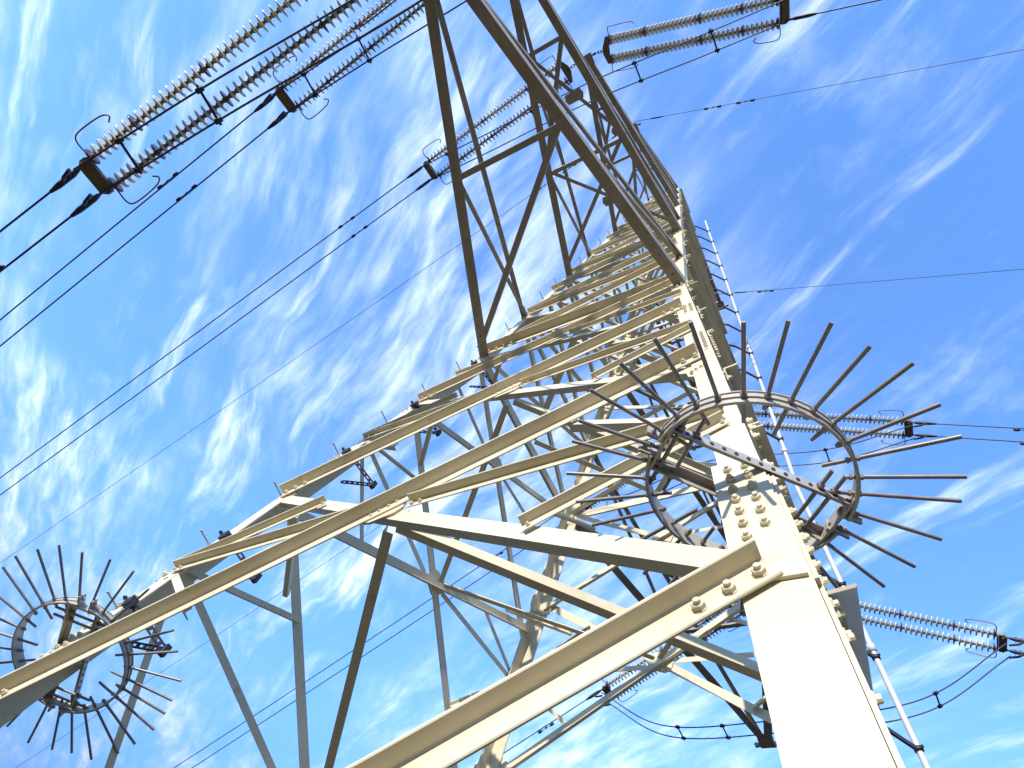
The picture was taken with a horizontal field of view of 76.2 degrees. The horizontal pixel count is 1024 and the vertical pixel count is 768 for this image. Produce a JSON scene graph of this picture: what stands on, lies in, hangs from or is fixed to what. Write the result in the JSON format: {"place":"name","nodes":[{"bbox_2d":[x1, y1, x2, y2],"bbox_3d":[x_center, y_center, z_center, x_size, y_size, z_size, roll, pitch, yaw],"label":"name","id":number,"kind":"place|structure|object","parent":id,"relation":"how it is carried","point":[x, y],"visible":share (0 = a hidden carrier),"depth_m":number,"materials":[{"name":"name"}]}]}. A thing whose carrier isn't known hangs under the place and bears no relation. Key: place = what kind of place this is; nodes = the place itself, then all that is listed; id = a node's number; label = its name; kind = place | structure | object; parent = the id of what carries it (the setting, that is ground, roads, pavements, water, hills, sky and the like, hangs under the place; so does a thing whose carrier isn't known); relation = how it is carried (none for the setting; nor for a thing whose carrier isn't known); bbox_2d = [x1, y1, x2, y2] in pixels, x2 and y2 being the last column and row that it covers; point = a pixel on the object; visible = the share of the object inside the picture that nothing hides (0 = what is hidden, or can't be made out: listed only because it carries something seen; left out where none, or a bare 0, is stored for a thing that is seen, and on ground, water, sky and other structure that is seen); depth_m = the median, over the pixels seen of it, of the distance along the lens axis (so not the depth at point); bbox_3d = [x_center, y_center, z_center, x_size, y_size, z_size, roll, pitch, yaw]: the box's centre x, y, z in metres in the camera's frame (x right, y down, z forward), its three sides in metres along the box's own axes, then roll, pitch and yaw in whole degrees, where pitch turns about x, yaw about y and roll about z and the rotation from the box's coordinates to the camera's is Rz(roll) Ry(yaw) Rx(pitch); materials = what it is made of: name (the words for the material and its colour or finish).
{"place":"outdoors","nodes":[
{"label":"outdoors","id":0,"kind":"place"},
{"bbox_2d":[0,0,1023,767],"label":"sky","id":1,"kind":"structure","parent":0,"point":[915,174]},
{"bbox_3d":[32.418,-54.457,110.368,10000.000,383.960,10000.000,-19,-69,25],"label":"ground","id":2,"kind":"structure","parent":0,"visible":0},
{"bbox_2d":[0,0,904,767],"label":"lattice tower","id":3,"kind":"structure","parent":2,"relation":"on","point":[820,700],"depth_m":5.43,"materials":[{"name":"grey metal"}]},
{"bbox_2d":[0,544,181,759],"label":"anti climb guard","id":4,"kind":"object","parent":3,"relation":"attached to","point":[51,699],"visible":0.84,"depth_m":5.27,"materials":[{"name":"metal"}]},
{"bbox_2d":[49,0,395,217],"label":"insulator string","id":5,"kind":"object","parent":3,"relation":"attached to","point":[94,174],"visible":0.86,"depth_m":8.51,"materials":[{"name":"ceramic"}]},
{"bbox_2d":[0,192,50,232],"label":"conductor wire","id":6,"kind":"object","parent":5,"relation":"attached to","point":[25,211],"visible":1,"depth_m":8.76,"materials":[{"name":"metal"}]},
{"bbox_2d":[0,216,71,272],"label":"conductor wire","id":7,"kind":"object","parent":5,"relation":"attached to","point":[38,241],"visible":1,"depth_m":8.87,"materials":[{"name":"metal"}]},
{"bbox_2d":[0,264,5,271],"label":"vibration damper","id":8,"kind":"object","parent":7,"relation":"attached to","point":[2,267],"visible":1,"depth_m":8.85,"materials":[{"name":"metal"}]},
{"bbox_2d":[73,0,353,170],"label":"jumper cable","id":9,"kind":"object","parent":5,"relation":"hanging from","point":[216,79],"visible":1,"depth_m":8.16,"materials":[{"name":"metal"}]},
{"bbox_2d":[114,136,143,174],"bbox_3d":[-4.989,-2.981,8.507,0.313,0.100,0.520,-19,-69,25],"label":"cable spacer","id":10,"kind":"object","parent":9,"relation":"attached to","point":[120,141],"visible":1,"depth_m":8.49,"materials":[{"name":"metal"}]},
{"bbox_2d":[93,0,422,198],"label":"jumper cable","id":11,"kind":"object","parent":5,"relation":"hanging from","point":[266,92],"visible":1,"depth_m":8.26,"materials":[{"name":"metal"}]},
{"bbox_2d":[195,85,223,125],"bbox_3d":[-3.841,-3.534,8.278,0.310,0.113,0.520,-19,-69,25],"label":"cable spacer","id":12,"kind":"object","parent":11,"relation":"attached to","point":[217,120],"visible":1,"depth_m":8.27,"materials":[{"name":"metal"}]},
{"bbox_2d":[2,121,636,561],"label":"earth wire","id":13,"kind":"object","parent":3,"relation":"attached to","point":[288,363],"visible":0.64,"depth_m":22.59,"materials":[{"name":"metal"}]},
{"bbox_2d":[254,0,424,129],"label":"insulator string","id":14,"kind":"object","parent":3,"relation":"attached to","point":[285,99],"visible":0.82,"depth_m":12.44,"materials":[{"name":"ceramic"}]},
{"bbox_2d":[0,111,254,320],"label":"conductor wire","id":15,"kind":"object","parent":14,"relation":"attached to","point":[139,205],"visible":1,"depth_m":13.04,"materials":[{"name":"metal"}]},
{"bbox_2d":[157,171,178,189],"bbox_3d":[-6.761,-3.996,12.829,0.504,0.254,0.072,-29,-74,28],"label":"vibration damper","id":16,"kind":"object","parent":15,"relation":"attached to","point":[161,186],"visible":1,"depth_m":12.82,"materials":[{"name":"metal"}]},
{"bbox_2d":[0,129,267,346],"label":"conductor wire","id":17,"kind":"object","parent":14,"relation":"attached to","point":[154,220],"visible":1,"depth_m":13.16,"materials":[{"name":"metal"}]},
{"bbox_2d":[176,184,197,201],"bbox_3d":[-6.434,-3.777,12.908,0.504,0.254,0.072,-29,-74,28],"label":"vibration damper","id":18,"kind":"object","parent":17,"relation":"attached to","point":[193,187],"visible":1,"depth_m":12.89,"materials":[{"name":"metal"}]},
{"bbox_2d":[272,2,415,94],"bbox_3d":[-1.465,-6.927,11.384,7.141,2.052,0.091,-20,-70,26],"label":"jumper cable","id":19,"kind":"object","parent":14,"relation":"hanging from","point":[321,62],"visible":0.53,"depth_m":12.31,"materials":[{"name":"metal"}]},
{"bbox_2d":[284,1,465,115],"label":"jumper cable","id":20,"kind":"object","parent":14,"relation":"hanging from","point":[371,58],"visible":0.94,"depth_m":12.23,"materials":[{"name":"metal"}]},
{"bbox_2d":[301,71,317,97],"bbox_3d":[-3.851,-5.700,12.423,0.313,0.096,0.520,-19,-69,25],"label":"cable spacer","id":21,"kind":"object","parent":20,"relation":"attached to","point":[314,94],"visible":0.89,"depth_m":12.41,"materials":[{"name":"metal"}]},
{"bbox_2d":[355,35,372,63],"bbox_3d":[-2.764,-6.244,12.184,0.310,0.110,0.520,-19,-69,25],"label":"cable spacer","id":22,"kind":"object","parent":20,"relation":"attached to","point":[368,60],"visible":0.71,"depth_m":12.19,"materials":[{"name":"metal"}]},
{"bbox_2d":[17,294,719,766],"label":"earth wire","id":23,"kind":"object","parent":3,"relation":"attached to","point":[301,578],"visible":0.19,"depth_m":25.84,"materials":[{"name":"metal"}]},
{"bbox_2d":[406,55,575,190],"bbox_3d":[-0.482,-6.754,16.969,4.897,2.101,1.100,-28,-73,28],"label":"insulator string","id":24,"kind":"object","parent":3,"relation":"attached to","point":[566,70],"visible":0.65,"depth_m":16.92,"materials":[{"name":"ceramic"}]},
{"bbox_2d":[0,178,406,477],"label":"conductor wire","id":25,"kind":"object","parent":24,"relation":"attached to","point":[201,329],"visible":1,"depth_m":17.95,"materials":[{"name":"metal"}]},
{"bbox_2d":[338,216,354,228],"bbox_3d":[-4.388,-4.293,17.324,0.504,0.256,0.072,-28,-73,28],"label":"vibration damper","id":26,"kind":"object","parent":25,"relation":"attached to","point":[351,218],"visible":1,"depth_m":17.31,"materials":[{"name":"metal"}]},
{"bbox_2d":[0,190,415,494],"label":"conductor wire","id":27,"kind":"object","parent":24,"relation":"attached to","point":[206,343],"visible":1,"depth_m":18.06,"materials":[{"name":"metal"}]},
{"bbox_2d":[351,225,367,237],"bbox_3d":[-4.066,-4.068,17.408,0.504,0.256,0.072,-28,-73,28],"label":"vibration damper","id":28,"kind":"object","parent":27,"relation":"attached to","point":[364,227],"visible":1,"depth_m":17.39,"materials":[{"name":"metal"}]},
{"bbox_2d":[581,444,696,510],"bbox_3d":[3.929,2.682,20.812,4.896,2.105,1.100,-29,-74,28],"label":"insulator string","id":29,"kind":"object","parent":3,"relation":"attached to","point":[588,507],"visible":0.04,"depth_m":20.97,"materials":[{"name":"ceramic"}]},
{"bbox_2d":[174,516,554,767],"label":"conductor wire","id":30,"kind":"object","parent":29,"relation":"attached to","point":[341,658],"visible":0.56,"depth_m":22.12,"materials":[{"name":"metal"}]},
{"bbox_2d":[192,526,557,767],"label":"conductor wire","id":31,"kind":"object","parent":29,"relation":"attached to","point":[348,665],"visible":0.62,"depth_m":22.20,"materials":[{"name":"metal"}]},
{"bbox_2d":[586,600,744,706],"bbox_3d":[4.403,7.339,17.942,5.076,2.222,1.100,-29,-74,28],"label":"insulator string","id":32,"kind":"object","parent":3,"relation":"attached to","point":[606,688],"visible":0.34,"depth_m":17.97,"materials":[{"name":"ceramic"}]},
{"bbox_2d":[504,700,585,752],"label":"conductor wire","id":33,"kind":"object","parent":32,"relation":"attached to","point":[544,726],"visible":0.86,"depth_m":18.31,"materials":[{"name":"metal"}]},
{"bbox_2d":[538,722,553,733],"bbox_3d":[0.953,9.618,18.242,0.502,0.260,0.072,-29,-74,28],"label":"vibration damper","id":34,"kind":"object","parent":33,"relation":"attached to","point":[546,727],"visible":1,"depth_m":18.23,"materials":[{"name":"metal"}]},
{"bbox_2d":[596,0,816,71],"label":"insulator string","id":35,"kind":"object","parent":3,"relation":"attached to","point":[682,23],"visible":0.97,"depth_m":14.76,"materials":[{"name":"ceramic"}]},
{"bbox_2d":[422,0,784,166],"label":"jumper cable","id":36,"kind":"object","parent":35,"relation":"hanging from","point":[624,67],"visible":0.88,"depth_m":14.67,"materials":[{"name":"metal"}]},
{"bbox_2d":[632,60,643,82],"bbox_3d":[2.859,-7.101,14.845,0.313,0.093,0.520,-19,-69,25],"label":"cable spacer","id":37,"kind":"object","parent":36,"relation":"attached to","point":[640,80],"visible":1,"depth_m":14.84,"materials":[{"name":"metal"}]},
{"bbox_2d":[429,20,787,181],"bbox_3d":[1.798,-6.550,15.404,9.061,0.535,0.169,-15,-68,24],"label":"jumper cable","id":38,"kind":"object","parent":35,"relation":"hanging from","point":[622,88],"visible":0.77,"depth_m":14.96,"materials":[{"name":"metal"}]},
{"bbox_2d":[708,28,719,52],"bbox_3d":[4.306,-7.315,13.911,0.320,0.080,0.520,-19,-69,25],"label":"cable spacer","id":39,"kind":"object","parent":38,"relation":"attached to","point":[710,30],"visible":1,"depth_m":13.90,"materials":[{"name":"metal"}]},
{"bbox_2d":[816,0,880,13],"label":"conductor wire","id":40,"kind":"object","parent":35,"relation":"attached to","point":[848,6],"visible":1,"depth_m":12.89,"materials":[{"name":"metal"}]},
{"bbox_2d":[566,319,966,609],"bbox_3d":[1.142,0.468,3.161,1.786,0.127,1.771,-19,-69,25],"label":"anti climb guard","id":41,"kind":"object","parent":3,"relation":"attached to","point":[828,531],"visible":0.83,"depth_m":3.07,"materials":[{"name":"metal"}]},
{"bbox_2d":[694,220,930,767],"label":"climbing rail","id":42,"kind":"object","parent":3,"relation":"attached to","point":[916,746],"visible":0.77,"depth_m":9.09,"materials":[{"name":"grey metal"}]},
{"bbox_2d":[639,49,1023,120],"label":"earth wire","id":43,"kind":"object","parent":3,"relation":"attached to","point":[840,83],"visible":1,"depth_m":17.02,"materials":[{"name":"metal"}]},
{"bbox_2d":[753,405,936,444],"bbox_3d":[8.663,1.110,18.506,5.368,2.079,1.100,-9,-65,21],"label":"insulator string","id":44,"kind":"object","parent":3,"relation":"attached to","point":[909,432],"visible":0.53,"depth_m":17.81,"materials":[{"name":"ceramic"}]},
{"bbox_2d":[625,425,911,494],"bbox_3d":[5.932,2.291,18.452,9.597,0.768,0.839,-19,-69,25],"label":"jumper cable","id":45,"kind":"object","parent":44,"relation":"hanging from","point":[805,452],"visible":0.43,"depth_m":17.05,"materials":[{"name":"metal"}]},
{"bbox_2d":[665,438,913,490],"bbox_3d":[6.110,2.625,18.582,9.597,0.768,0.839,-19,-69,25],"label":"jumper cable","id":46,"kind":"object","parent":44,"relation":"hanging from","point":[822,462],"visible":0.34,"depth_m":17.20,"materials":[{"name":"metal"}]},
{"bbox_2d":[823,448,831,461],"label":"cable spacer","id":47,"kind":"object","parent":46,"relation":"attached to","point":[826,450],"visible":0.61,"depth_m":17.08,"materials":[{"name":"metal"}]},
{"bbox_2d":[937,423,1023,428],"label":"conductor wire","id":48,"kind":"object","parent":44,"relation":"attached to","point":[978,426],"visible":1,"depth_m":16.07,"materials":[{"name":"metal"}]},
{"bbox_2d":[937,436,1023,441],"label":"conductor wire","id":49,"kind":"object","parent":44,"relation":"attached to","point":[986,439],"visible":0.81,"depth_m":16.06,"materials":[{"name":"metal"}]},
{"bbox_2d":[721,269,1021,293],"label":"earth wire","id":50,"kind":"object","parent":3,"relation":"attached to","point":[873,281],"visible":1,"depth_m":19.73,"materials":[{"name":"metal"}]},
{"bbox_2d":[860,601,1023,658],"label":"insulator string","id":51,"kind":"object","parent":3,"relation":"attached to","point":[1002,639],"visible":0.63,"depth_m":15.00,"materials":[{"name":"ceramic"}]},
{"bbox_2d":[601,643,1007,727],"bbox_3d":[6.193,7.173,15.201,9.605,2.106,0.848,-19,-69,25],"label":"jumper cable","id":52,"kind":"object","parent":51,"relation":"hanging from","point":[978,664],"visible":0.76,"depth_m":14.10,"materials":[{"name":"metal"}]},
{"bbox_2d":[675,725,685,739],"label":"cable spacer","id":53,"kind":"object","parent":52,"relation":"attached to","point":[678,728],"visible":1,"depth_m":15.62,"materials":[{"name":"metal"}]},
{"bbox_2d":[719,723,730,739],"bbox_3d":[4.857,7.920,14.871,0.315,0.080,0.520,-19,-69,25],"label":"cable spacer","id":54,"kind":"object","parent":52,"relation":"attached to","point":[721,725],"visible":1,"depth_m":14.85,"materials":[{"name":"metal"}]},
{"bbox_2d":[608,657,1008,738],"bbox_3d":[6.371,7.507,15.331,9.605,2.106,0.848,-19,-69,25],"label":"jumper cable","id":55,"kind":"object","parent":51,"relation":"hanging from","point":[978,680],"visible":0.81,"depth_m":14.23,"materials":[{"name":"metal"}]},
{"bbox_2d":[932,691,942,708],"bbox_3d":[8.973,6.652,13.752,0.280,0.176,0.520,-19,-69,25],"label":"cable spacer","id":56,"kind":"object","parent":55,"relation":"attached to","point":[939,705],"visible":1,"depth_m":13.73,"materials":[{"name":"metal"}]}
]}

